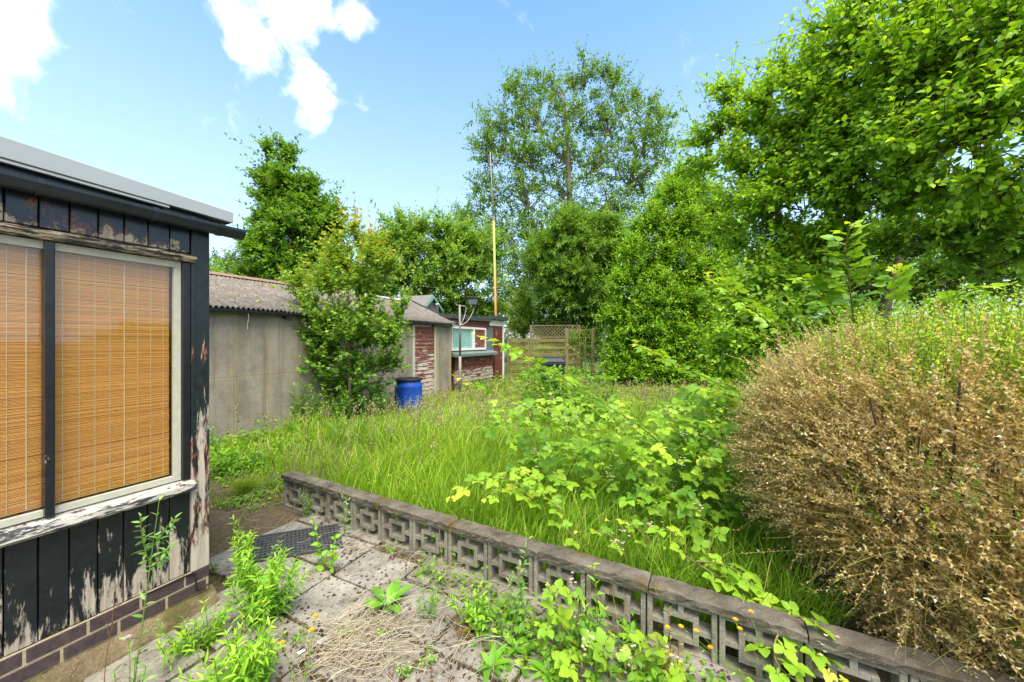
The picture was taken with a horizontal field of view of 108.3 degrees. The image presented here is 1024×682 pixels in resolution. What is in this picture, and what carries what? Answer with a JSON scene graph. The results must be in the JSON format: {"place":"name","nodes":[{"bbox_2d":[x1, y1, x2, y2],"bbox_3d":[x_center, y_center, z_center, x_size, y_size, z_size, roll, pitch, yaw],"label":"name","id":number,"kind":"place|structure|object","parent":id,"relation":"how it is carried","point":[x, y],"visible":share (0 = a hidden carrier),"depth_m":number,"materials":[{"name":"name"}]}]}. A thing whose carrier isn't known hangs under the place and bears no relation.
{"place":"outdoors","nodes":[
{"label":"outdoors","id":0,"kind":"place"},
{"bbox_2d":[0,136,246,681],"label":"timber shed","id":1,"kind":"structure","parent":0,"point":[71,573],"depth_m":1.85,"materials":[{"name":"black wood"}]},
{"bbox_2d":[0,243,168,517],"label":"bamboo blind","id":2,"kind":"object","parent":1,"relation":"hanging from","point":[152,339],"visible":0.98,"depth_m":1.84,"materials":[{"name":"orange wood"}]},
{"bbox_2d":[0,234,189,527],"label":"window","id":3,"kind":"structure","parent":1,"relation":"in","point":[180,270],"depth_m":1.82,"materials":[{"name":"orange wood"}]},
{"bbox_2d":[83,514,751,681],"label":"paving","id":4,"kind":"structure","parent":0,"point":[313,596],"depth_m":2.06,"materials":[{"name":"grey concrete"}]},
{"bbox_2d":[107,634,156,681],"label":"willowherb","id":5,"kind":"object","parent":4,"relation":"on","point":[134,666],"visible":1,"depth_m":1.58,"materials":[{"name":"green plant"}]},
{"bbox_2d":[128,495,181,681],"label":"willowherb","id":6,"kind":"object","parent":4,"relation":"on","point":[152,566],"visible":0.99,"depth_m":1.64,"materials":[{"name":"green plant"}]},
{"bbox_2d":[150,585,237,670],"bbox_3d":[-1.624,1.501,1.913,0.361,0.247,0.305,0,0,-44],"label":"fleabane","id":7,"kind":"object","parent":4,"relation":"on","point":[211,635],"visible":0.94,"depth_m":1.90,"materials":[{"name":"green plant"}]},
{"bbox_2d":[209,558,220,572],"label":"sprig","id":8,"kind":"object","parent":4,"relation":"on","point":[214,566],"visible":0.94,"depth_m":2.55,"materials":[{"name":"green plant"}]},
{"bbox_2d":[171,597,286,681],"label":"fleabane","id":9,"kind":"object","parent":4,"relation":"on","point":[250,664],"visible":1,"depth_m":1.64,"materials":[{"name":"green plant"}]},
{"bbox_2d":[227,515,261,587],"bbox_3d":[-1.742,1.357,2.409,0.243,0.489,0.192,0,0,41],"label":"fleabane","id":10,"kind":"object","parent":4,"relation":"on","point":[245,545],"visible":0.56,"depth_m":2.39,"materials":[{"name":"green plant"}]},
{"bbox_2d":[224,547,312,632],"bbox_3d":[-1.376,1.389,2.093,0.443,0.474,0.379,0,0,-20],"label":"fleabane","id":11,"kind":"object","parent":4,"relation":"on","point":[257,596],"visible":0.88,"depth_m":2.09,"materials":[{"name":"green plant"}]},
{"bbox_2d":[267,540,288,572],"bbox_3d":[-1.582,1.487,2.519,0.138,0.228,0.164,0,0,0],"label":"fleabane","id":12,"kind":"object","parent":4,"relation":"on","point":[270,556],"visible":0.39,"depth_m":2.53,"materials":[{"name":"green plant"}]},
{"bbox_2d":[281,624,306,643],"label":"sprig","id":13,"kind":"object","parent":4,"relation":"on","point":[298,637],"visible":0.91,"depth_m":1.95,"materials":[{"name":"green plant"}]},
{"bbox_2d":[245,523,342,562],"bbox_3d":[-1.711,1.576,2.895,0.744,0.012,0.403,0,0,-20],"label":"rubber mat","id":14,"kind":"object","parent":4,"relation":"on","point":[263,553],"visible":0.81,"depth_m":2.90,"materials":[{"name":"grey rubber"}]},
{"bbox_2d":[278,614,318,681],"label":"hawkweed","id":15,"kind":"object","parent":4,"relation":"on","point":[310,629],"visible":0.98,"depth_m":1.76,"materials":[{"name":"green plant"}]},
{"bbox_2d":[298,487,311,518],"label":"weed","id":16,"kind":"object","parent":4,"relation":"on","point":[307,503],"visible":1,"depth_m":3.35,"materials":[{"name":"green plant"}]},
{"bbox_2d":[309,516,340,572],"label":"weed","id":17,"kind":"object","parent":4,"relation":"on","point":[324,552],"visible":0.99,"depth_m":2.54,"materials":[{"name":"green plant"}]},
{"bbox_2d":[339,487,352,536],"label":"weed","id":18,"kind":"object","parent":4,"relation":"on","point":[345,519],"visible":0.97,"depth_m":2.97,"materials":[{"name":"green plant"}]},
{"bbox_2d":[335,624,358,638],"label":"sprig","id":19,"kind":"object","parent":4,"relation":"on","point":[348,631],"visible":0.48,"depth_m":1.98,"materials":[{"name":"green plant"}]},
{"bbox_2d":[376,620,388,644],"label":"sprig","id":20,"kind":"object","parent":4,"relation":"on","point":[378,631],"visible":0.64,"depth_m":1.97,"materials":[{"name":"green plant"}]},
{"bbox_2d":[361,578,413,614],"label":"rosette weed","id":21,"kind":"object","parent":4,"relation":"on","point":[392,589],"visible":0.88,"depth_m":2.24,"materials":[{"name":"green plant"}]},
{"bbox_2d":[415,576,439,620],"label":"weed","id":22,"kind":"object","parent":4,"relation":"on","point":[431,603],"visible":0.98,"depth_m":2.14,"materials":[{"name":"green plant"}]},
{"bbox_2d":[419,643,437,667],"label":"sprig","id":23,"kind":"object","parent":4,"relation":"on","point":[429,657],"visible":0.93,"depth_m":1.80,"materials":[{"name":"green plant"}]},
{"bbox_2d":[424,567,435,576],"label":"sprig","id":24,"kind":"object","parent":4,"relation":"on","point":[429,573],"visible":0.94,"depth_m":2.48,"materials":[{"name":"green plant"}]},
{"bbox_2d":[214,486,659,681],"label":"dry grass","id":25,"kind":"structure","parent":4,"relation":"on","point":[363,649],"depth_m":1.92,"materials":[{"name":"plant"}]},
{"bbox_2d":[429,591,446,604],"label":"sprig","id":26,"kind":"object","parent":4,"relation":"on","point":[437,599],"visible":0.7,"depth_m":2.23,"materials":[{"name":"green plant"}]},
{"bbox_2d":[439,529,450,585],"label":"dead stalks","id":27,"kind":"object","parent":4,"relation":"on","point":[442,561],"visible":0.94,"depth_m":2.38,"materials":[{"name":"plant"}]},
{"bbox_2d":[184,532,730,681],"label":"leaf litter","id":28,"kind":"object","parent":4,"relation":"on","point":[421,644],"visible":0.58,"depth_m":1.90,"materials":[{"name":"brown plant"}]},
{"bbox_2d":[448,611,476,641],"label":"weed","id":29,"kind":"object","parent":4,"relation":"on","point":[465,625],"visible":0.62,"depth_m":1.98,"materials":[{"name":"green plant"}]},
{"bbox_2d":[446,581,494,638],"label":"weed","id":30,"kind":"object","parent":4,"relation":"on","point":[478,617],"visible":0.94,"depth_m":2.00,"materials":[{"name":"green plant"}]},
{"bbox_2d":[463,598,495,620],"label":"rosette weed","id":31,"kind":"object","parent":4,"relation":"on","point":[490,611],"visible":0.11,"depth_m":2.14,"materials":[{"name":"green plant"}]},
{"bbox_2d":[476,640,514,681],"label":"rosette weed","id":32,"kind":"object","parent":4,"relation":"on","point":[492,658],"visible":0.98,"depth_m":1.81,"materials":[{"name":"green plant"}]},
{"bbox_2d":[493,629,535,664],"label":"rosette weed","id":33,"kind":"object","parent":4,"relation":"on","point":[519,648],"visible":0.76,"depth_m":1.90,"materials":[{"name":"green plant"}]},
{"bbox_2d":[506,536,532,622],"bbox_3d":[0.038,1.334,2.037,0.118,0.535,0.174,0,0,45],"label":"willowherb","id":34,"kind":"object","parent":4,"relation":"on","point":[521,595],"visible":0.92,"depth_m":2.04,"materials":[{"name":"green plant"}]},
{"bbox_2d":[523,648,561,681],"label":"rosette weed","id":35,"kind":"object","parent":4,"relation":"on","point":[537,666],"visible":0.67,"depth_m":1.76,"materials":[{"name":"green plant"}]},
{"bbox_2d":[534,572,587,657],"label":"bramble","id":36,"kind":"object","parent":4,"relation":"on","point":[552,616],"visible":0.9,"depth_m":1.90,"materials":[{"name":"plant"}]},
{"bbox_2d":[567,629,584,652],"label":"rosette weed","id":37,"kind":"object","parent":4,"relation":"on","point":[575,646],"visible":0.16,"depth_m":1.92,"materials":[{"name":"green plant"}]},
{"bbox_2d":[579,563,607,652],"bbox_3d":[0.419,1.356,1.863,0.145,0.491,0.145,0,0,26],"label":"willowherb","id":38,"kind":"object","parent":4,"relation":"on","point":[592,625],"visible":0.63,"depth_m":1.86,"materials":[{"name":"green plant"}]},
{"bbox_2d":[551,627,685,681],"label":"bramble","id":39,"kind":"object","parent":4,"relation":"on","point":[600,636],"visible":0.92,"depth_m":1.73,"materials":[{"name":"plant"}]},
{"bbox_2d":[610,583,629,633],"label":"dead stalks","id":40,"kind":"object","parent":4,"relation":"on","point":[616,614],"visible":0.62,"depth_m":2.03,"materials":[{"name":"plant"}]},
{"bbox_2d":[615,618,646,648],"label":"rosette weed","id":41,"kind":"object","parent":4,"relation":"on","point":[626,629],"visible":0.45,"depth_m":2.01,"materials":[{"name":"green plant"}]},
{"bbox_2d":[652,606,685,676],"bbox_3d":[0.718,1.414,1.716,0.157,0.374,0.096,0,0,0],"label":"willowherb","id":42,"kind":"object","parent":4,"relation":"on","point":[673,651],"visible":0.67,"depth_m":1.71,"materials":[{"name":"green plant"}]},
{"bbox_2d":[665,609,770,681],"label":"hawkweed","id":43,"kind":"object","parent":4,"relation":"on","point":[710,646],"visible":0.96,"depth_m":1.62,"materials":[{"name":"green plant"}]},
{"bbox_2d":[0,0,1023,340],"label":"sky","id":44,"kind":"structure","parent":0,"point":[378,93],"materials":[{"name":"blue"}]},
{"bbox_2d":[179,342,1023,681],"bbox_3d":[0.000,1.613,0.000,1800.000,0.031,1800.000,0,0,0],"label":"ground","id":45,"kind":"structure","parent":0,"point":[223,534],"depth_m":3.08,"materials":[{"name":"soil"}]},
{"bbox_2d":[104,587,143,681],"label":"dead willowherb","id":46,"kind":"object","parent":45,"relation":"on","point":[111,631],"visible":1,"depth_m":1.61,"materials":[{"name":"brown plant"}]},
{"bbox_2d":[209,445,225,476],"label":"weed","id":47,"kind":"object","parent":45,"relation":"on","point":[219,464],"visible":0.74,"depth_m":4.35,"materials":[{"name":"green plant"}]},
{"bbox_2d":[209,427,228,450],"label":"weed","id":48,"kind":"object","parent":45,"relation":"on","point":[217,439],"visible":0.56,"depth_m":5.31,"materials":[{"name":"green plant"}]},
{"bbox_2d":[217,438,241,469],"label":"weed","id":49,"kind":"object","parent":45,"relation":"on","point":[232,448],"visible":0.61,"depth_m":4.71,"materials":[{"name":"green plant"}]},
{"bbox_2d":[222,572,236,588],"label":"sprig","id":50,"kind":"object","parent":45,"relation":"on","point":[225,581],"visible":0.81,"depth_m":2.40,"materials":[{"name":"green plant"}]},
{"bbox_2d":[209,246,252,273],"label":"tree","id":51,"kind":"object","parent":45,"relation":"on","point":[226,268],"visible":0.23,"depth_m":43.49,"materials":[{"name":"green plant"}]},
{"bbox_2d":[219,472,267,495],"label":"grass tuft","id":52,"kind":"object","parent":45,"relation":"on","point":[240,488],"visible":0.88,"depth_m":3.85,"materials":[{"name":"green plant"}]},
{"bbox_2d":[211,116,356,290],"bbox_3d":[-14.467,-6.256,23.906,8.897,15.833,6.022,0,0,0],"label":"dark tree","id":53,"kind":"object","parent":45,"relation":"on","point":[283,198],"visible":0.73,"depth_m":23.21,"materials":[{"name":"green plant"}]},
{"bbox_2d":[289,382,301,421],"bbox_3d":[-3.897,1.161,6.595,0.300,0.879,0.292,0,0,-40],"label":"willowherb","id":54,"kind":"object","parent":45,"relation":"on","point":[294,402],"visible":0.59,"depth_m":6.58,"materials":[{"name":"green plant"}]},
{"bbox_2d":[296,367,312,416],"bbox_3d":[-3.830,1.038,6.728,0.409,1.127,0.278,0,0,11],"label":"willowherb","id":55,"kind":"object","parent":45,"relation":"on","point":[307,398],"visible":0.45,"depth_m":6.71,"materials":[{"name":"green plant"}]},
{"bbox_2d":[302,384,320,426],"bbox_3d":[-3.574,1.171,6.583,0.350,0.866,0.274,0,0,0],"label":"willowherb","id":56,"kind":"object","parent":45,"relation":"on","point":[312,398],"visible":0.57,"depth_m":6.58,"materials":[{"name":"green plant"}]},
{"bbox_2d":[317,381,333,420],"bbox_3d":[-3.438,1.159,6.772,0.331,0.886,0.260,0,0,32],"label":"willowherb","id":57,"kind":"object","parent":45,"relation":"on","point":[324,403],"visible":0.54,"depth_m":6.75,"materials":[{"name":"green plant"}]},
{"bbox_2d":[209,271,457,446],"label":"concrete garage","id":58,"kind":"structure","parent":45,"relation":"on","point":[256,349],"depth_m":6.38,"materials":[{"name":"grey concrete"}]},
{"bbox_2d":[415,324,433,396],"bbox_3d":[-2.318,0.557,9.886,0.074,1.986,0.800,0,0,26],"label":"door","id":59,"kind":"structure","parent":58,"relation":"in","point":[424,342],"depth_m":9.90,"materials":[{"name":"red wood"}]},
{"bbox_2d":[256,191,420,426],"bbox_3d":[-3.244,-0.546,6.936,2.896,4.410,1.737,0,0,6],"label":"maple shrub","id":60,"kind":"object","parent":45,"relation":"on","point":[350,389],"visible":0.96,"depth_m":6.79,"materials":[{"name":"green plant"}]},
{"bbox_2d":[82,519,638,681],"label":"moss","id":61,"kind":"object","parent":45,"relation":"on","point":[326,635],"visible":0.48,"depth_m":2.00,"materials":[{"name":"green plant"}]},
{"bbox_2d":[385,543,396,554],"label":"sprig","id":62,"kind":"object","parent":45,"relation":"on","point":[390,551],"visible":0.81,"depth_m":2.77,"materials":[{"name":"green plant"}]},
{"bbox_2d":[274,186,522,314],"bbox_3d":[-5.432,-2.905,19.097,12.303,9.145,5.052,0,0,0],"label":"loose tree","id":63,"kind":"object","parent":45,"relation":"on","point":[454,257],"visible":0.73,"depth_m":18.44,"materials":[{"name":"green plant"}]},
{"bbox_2d":[395,377,421,412],"bbox_3d":[-2.207,1.194,7.900,0.576,0.812,0.576,0,0,0],"label":"plastic barrel","id":64,"kind":"object","parent":45,"relation":"on","point":[408,387],"visible":0.71,"depth_m":7.66,"materials":[{"name":"blue plastic"}]},
{"bbox_2d":[396,661,420,681],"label":"sprig","id":65,"kind":"object","parent":45,"relation":"on","point":[405,670],"visible":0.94,"depth_m":1.75,"materials":[{"name":"green plant"}]},
{"bbox_2d":[398,295,443,312],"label":"outbuilding","id":66,"kind":"structure","parent":45,"relation":"on","point":[429,301],"depth_m":15.46,"materials":[{"name":"teal paint"}]},
{"bbox_2d":[454,297,478,395],"bbox_3d":[-0.589,0.196,5.361,0.719,2.809,11.022,0,0,-8],"label":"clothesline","id":67,"kind":"object","parent":45,"relation":"on","point":[474,300],"visible":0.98,"depth_m":10.17,"materials":[{"name":"metal"}]},
{"bbox_2d":[440,314,507,391],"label":"red shed","id":68,"kind":"structure","parent":45,"relation":"on","point":[482,357],"depth_m":12.60,"materials":[{"name":"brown wood"}]},
{"bbox_2d":[453,328,471,347],"bbox_3d":[-1.587,-0.080,11.720,0.015,0.604,1.176,0,0,26],"label":"curtain","id":69,"kind":"object","parent":68,"relation":"hanging from","point":[466,338],"visible":0.71,"depth_m":11.79,"materials":[{"name":"fabric"}]},
{"bbox_2d":[451,326,485,350],"bbox_3d":[-1.391,-0.076,12.059,0.080,0.752,2.080,0,0,26],"label":"window","id":70,"kind":"structure","parent":68,"relation":"in","point":[473,328],"depth_m":12.16,"materials":[{"name":"white paint"}]},
{"bbox_2d":[436,288,517,316],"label":"garden shrub","id":71,"kind":"object","parent":45,"relation":"on","point":[482,308],"visible":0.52,"depth_m":19.61,"materials":[{"name":"green plant"}]},
{"bbox_2d":[490,152,496,315],"bbox_3d":[-0.762,-3.183,15.600,0.369,9.567,0.116,0,0,0],"label":"tall pole","id":72,"kind":"object","parent":45,"relation":"on","point":[495,297],"visible":0.81,"depth_m":15.57,"materials":[{"name":"wood"}]},
{"bbox_2d":[233,372,768,495],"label":"seeding grass","id":73,"kind":"structure","parent":45,"relation":"on","point":[466,400],"depth_m":6.51,"materials":[{"name":"green plant"}]},
{"bbox_2d":[504,281,546,370],"bbox_3d":[0.703,-0.783,18.024,2.257,4.868,2.055,0,0,-31],"label":"golden conifer","id":74,"kind":"object","parent":45,"relation":"on","point":[521,309],"visible":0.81,"depth_m":17.81,"materials":[{"name":"green plant"}]},
{"bbox_2d":[507,325,580,376],"bbox_3d":[1.287,0.472,15.150,3.016,2.255,0.105,0,0,2],"label":"board fence","id":75,"kind":"object","parent":45,"relation":"on","point":[528,354],"visible":0.55,"depth_m":15.13,"materials":[{"name":"brown wood"}]},
{"bbox_2d":[539,357,565,396],"bbox_3d":[0.958,0.998,8.932,0.600,1.205,0.695,0,0,0],"label":"wheelie bin","id":76,"kind":"object","parent":45,"relation":"on","point":[557,361],"visible":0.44,"depth_m":8.63,"materials":[{"name":"grey plastic"}]},
{"bbox_2d":[439,35,687,359],"bbox_3d":[3.311,-10.359,27.871,20.260,24.039,6.963,0,0,0],"label":"tall tree","id":77,"kind":"object","parent":45,"relation":"on","point":[529,149],"visible":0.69,"depth_m":27.55,"materials":[{"name":"green plant"}]},
{"bbox_2d":[516,184,633,373],"bbox_3d":[3.044,-2.474,16.372,6.075,8.250,3.892,0,0,0],"label":"feathery tree","id":78,"kind":"object","parent":45,"relation":"on","point":[567,253],"visible":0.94,"depth_m":15.90,"materials":[{"name":"green plant"}]},
{"bbox_2d":[528,301,623,366],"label":"garden shrub","id":79,"kind":"object","parent":45,"relation":"on","point":[560,319],"visible":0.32,"depth_m":17.15,"materials":[{"name":"green plant"}]},
{"bbox_2d":[565,328,594,380],"bbox_3d":[2.451,0.570,13.400,1.062,2.060,0.100,0,0,0],"label":"trellis panel","id":80,"kind":"object","parent":45,"relation":"on","point":[585,354],"visible":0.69,"depth_m":13.35,"materials":[{"name":"brown wood"}]},
{"bbox_2d":[476,390,744,552],"bbox_3d":[1.549,1.106,4.141,4.009,1.071,3.530,0,0,0],"label":"bramble","id":81,"kind":"object","parent":45,"relation":"on","point":[634,447],"visible":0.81,"depth_m":3.17,"materials":[{"name":"plant"}]},
{"bbox_2d":[446,466,578,538],"bbox_3d":[-0.004,1.219,2.843,0.973,0.411,0.442,0,0,0],"label":"bramble","id":82,"kind":"object","parent":81,"relation":"attached to","point":[524,485],"visible":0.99,"depth_m":2.80,"materials":[{"name":"plant"}]},
{"bbox_2d":[452,374,576,437],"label":"bramble","id":83,"kind":"object","parent":81,"relation":"attached to","point":[478,385],"visible":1,"depth_m":3.30,"materials":[{"name":"plant"}]},
{"bbox_2d":[471,332,677,460],"bbox_3d":[0.588,0.504,3.055,1.874,1.143,0.273,0,0,-16],"label":"bramble","id":84,"kind":"object","parent":81,"relation":"attached to","point":[513,353],"visible":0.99,"depth_m":3.01,"materials":[{"name":"plant"}]},
{"bbox_2d":[669,342,822,469],"bbox_3d":[2.056,0.533,3.387,1.149,1.057,1.798,0,0,23],"label":"bramble","id":85,"kind":"object","parent":81,"relation":"on","point":[707,423],"visible":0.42,"depth_m":3.05,"materials":[{"name":"plant"}]},
{"bbox_2d":[627,338,748,402],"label":"bramble","id":86,"kind":"object","parent":85,"relation":"on","point":[702,376],"visible":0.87,"depth_m":3.16,"materials":[{"name":"plant"}]},
{"bbox_2d":[209,372,1023,651],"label":"lawn grass","id":87,"kind":"structure","parent":45,"relation":"on","point":[458,460],"depth_m":3.38,"materials":[{"name":"green plant"}]},
{"bbox_2d":[548,503,729,569],"bbox_3d":[0.719,1.174,2.273,1.088,0.404,0.277,0,0,25],"label":"bramble","id":88,"kind":"object","parent":87,"relation":"on","point":[698,541],"visible":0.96,"depth_m":2.21,"materials":[{"name":"plant"}]},
{"bbox_2d":[209,357,1023,681],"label":"ground cover","id":89,"kind":"object","parent":45,"relation":"on","point":[533,377],"visible":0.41,"depth_m":2.48,"materials":[{"name":"green plant"}]},
{"bbox_2d":[209,255,1023,356],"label":"hedge","id":90,"kind":"object","parent":45,"relation":"on","point":[218,262],"visible":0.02,"depth_m":28.25,"materials":[{"name":"green plant"}]},
{"bbox_2d":[279,471,1022,681],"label":"block wall","id":91,"kind":"structure","parent":45,"relation":"on","point":[859,655],"depth_m":2.04,"materials":[{"name":"grey concrete"}]},
{"bbox_2d":[679,553,848,681],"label":"bramble","id":92,"kind":"object","parent":91,"relation":"on","point":[793,666],"visible":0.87,"depth_m":1.68,"materials":[{"name":"plant"}]},
{"bbox_2d":[591,148,783,388],"bbox_3d":[6.015,-2.405,12.568,6.577,9.031,3.085,0,0,-9],"label":"evergreen tree","id":93,"kind":"object","parent":45,"relation":"on","point":[644,313],"visible":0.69,"depth_m":12.06,"materials":[{"name":"green plant"}]},
{"bbox_2d":[668,221,886,382],"bbox_3d":[3.237,-0.009,4.791,2.321,3.319,1.740,0,0,32],"label":"elder shrub","id":94,"kind":"object","parent":45,"relation":"on","point":[794,297],"visible":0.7,"depth_m":4.59,"materials":[{"name":"green plant"}]},
{"bbox_2d":[656,0,1023,343],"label":"apple tree","id":95,"kind":"object","parent":45,"relation":"on","point":[954,77],"visible":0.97,"depth_m":4.11,"materials":[{"name":"green plant"}]},
{"bbox_2d":[700,277,1023,681],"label":"privet hedge","id":96,"kind":"object","parent":45,"relation":"on","point":[822,439],"visible":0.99,"depth_m":1.72,"materials":[{"name":"brown plant"}]},
{"bbox_2d":[705,271,810,353],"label":"bramble","id":97,"kind":"object","parent":96,"relation":"on","point":[762,319],"visible":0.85,"depth_m":2.82,"materials":[{"name":"plant"}]},
{"bbox_2d":[788,220,1011,350],"bbox_3d":[2.646,-0.287,2.614,0.996,1.061,0.728,0,0,0],"label":"bramble","id":98,"kind":"object","parent":96,"relation":"on","point":[901,284],"visible":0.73,"depth_m":2.67,"materials":[{"name":"plant"}]},
{"bbox_2d":[737,146,1023,366],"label":"ivy thicket","id":99,"kind":"object","parent":45,"relation":"on","point":[992,255],"visible":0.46,"depth_m":4.40,"materials":[{"name":"green plant"}]}
]}

